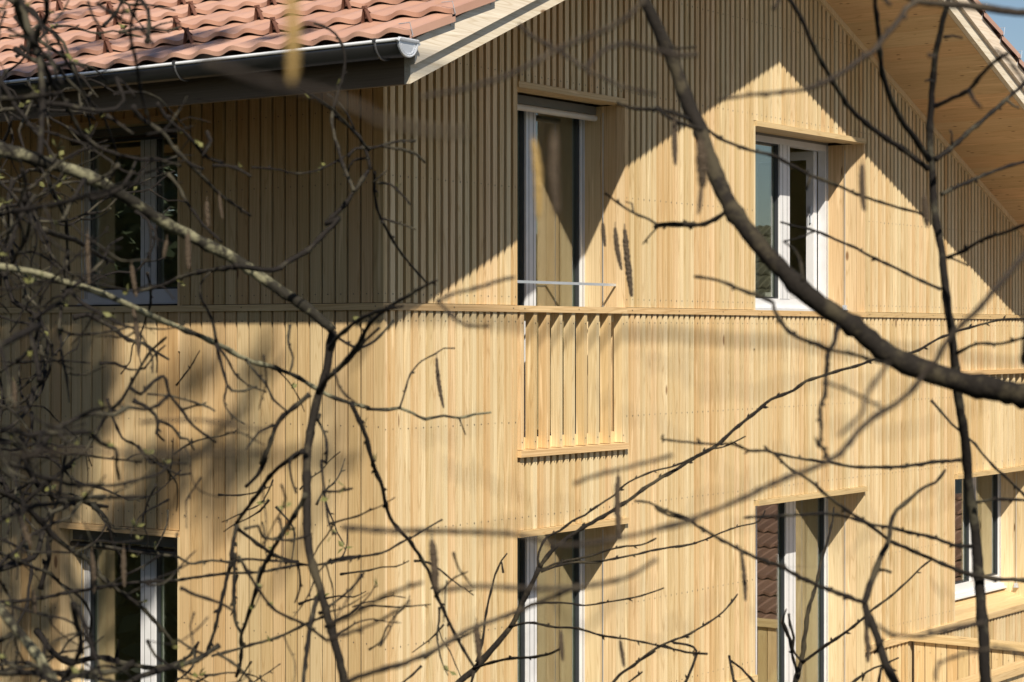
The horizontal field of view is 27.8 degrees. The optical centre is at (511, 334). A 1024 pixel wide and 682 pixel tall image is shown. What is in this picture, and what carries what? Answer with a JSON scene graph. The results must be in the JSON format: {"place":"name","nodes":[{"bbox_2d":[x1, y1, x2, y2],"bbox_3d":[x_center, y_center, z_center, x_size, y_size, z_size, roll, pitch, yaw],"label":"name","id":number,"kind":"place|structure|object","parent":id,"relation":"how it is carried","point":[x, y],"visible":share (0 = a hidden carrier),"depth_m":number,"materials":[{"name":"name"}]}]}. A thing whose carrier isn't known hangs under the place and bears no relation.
{"place":"outdoors","nodes":[
{"label":"outdoors","id":0,"kind":"place"},
{"bbox_2d":[0,0,1023,681],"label":"timber house","id":1,"kind":"structure","parent":0,"point":[554,380],"depth_m":14.20,"materials":[{"name":"wood"}]},
{"bbox_2d":[59,521,179,681],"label":"window","id":2,"kind":"structure","parent":1,"relation":"in","point":[75,572],"depth_m":13.81,"materials":[{"name":"white wood"}]},
{"bbox_2d":[59,114,179,350],"bbox_3d":[-2.527,-0.656,13.765,1.153,1.527,0.294,0,0,36],"label":"window","id":3,"kind":"structure","parent":1,"relation":"in","point":[153,145],"depth_m":13.81,"materials":[{"name":"white metal"}]},
{"bbox_2d":[517,81,626,442],"bbox_3d":[0.251,-0.445,14.012,0.422,2.394,1.306,0,0,36],"label":"window","id":4,"kind":"structure","parent":1,"relation":"in","point":[598,133],"depth_m":14.46,"materials":[{"name":"beige wood"}]},
{"bbox_2d":[517,517,628,681],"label":"window","id":5,"kind":"structure","parent":1,"relation":"in","point":[594,659],"depth_m":14.49,"materials":[{"name":"beige wood"}]},
{"bbox_2d":[754,121,865,348],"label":"window","id":6,"kind":"structure","parent":1,"relation":"in","point":[841,267],"depth_m":17.43,"materials":[{"name":"white metal"}]},
{"bbox_2d":[754,486,867,681],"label":"window","id":7,"kind":"structure","parent":1,"relation":"in","point":[843,563],"depth_m":17.40,"materials":[{"name":"beige wood"}]},
{"bbox_2d":[954,465,1023,635],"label":"window","id":8,"kind":"structure","parent":1,"relation":"in","point":[1002,598],"depth_m":20.34,"materials":[{"name":"beige wood"}]},
{"bbox_2d":[979,0,1023,61],"label":"sky","id":9,"kind":"structure","parent":0,"point":[1014,25],"materials":[{"name":"blue"}]},
{"label":"ground","id":10,"kind":"structure","parent":0,"visible":0},
{"bbox_2d":[0,0,624,681],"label":"hazel tree","id":11,"kind":"object","parent":10,"relation":"on","point":[40,162],"visible":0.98,"depth_m":5.30,"materials":[{"name":"brown plant"}]},
{"bbox_2d":[0,0,1023,681],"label":"overhanging tree","id":12,"kind":"object","parent":10,"relation":"on","point":[294,34],"visible":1,"depth_m":2.59,"materials":[{"name":"beige plant"}]},
{"bbox_2d":[455,315,1023,681],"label":"hazel shrub","id":13,"kind":"object","parent":10,"relation":"on","point":[478,665],"visible":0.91,"depth_m":8.23,"materials":[{"name":"brown plant"}]},
{"bbox_2d":[612,507,930,681],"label":"willow shrub","id":14,"kind":"object","parent":10,"relation":"on","point":[798,668],"visible":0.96,"depth_m":7.46,"materials":[{"name":"brown plant"}]},
{"bbox_2d":[531,0,1023,458],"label":"alder tree","id":15,"kind":"object","parent":10,"relation":"on","point":[857,328],"visible":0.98,"depth_m":4.29,"materials":[{"name":"brown plant"}]},
{"bbox_2d":[614,434,1023,681],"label":"birch sapling","id":16,"kind":"object","parent":10,"relation":"on","point":[879,649],"visible":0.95,"depth_m":4.69,"materials":[{"name":"brown plant"}]},
{"bbox_2d":[743,0,1023,681],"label":"cherry tree","id":17,"kind":"object","parent":10,"relation":"on","point":[965,459],"visible":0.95,"depth_m":5.00,"materials":[{"name":"brown plant"}]}
]}

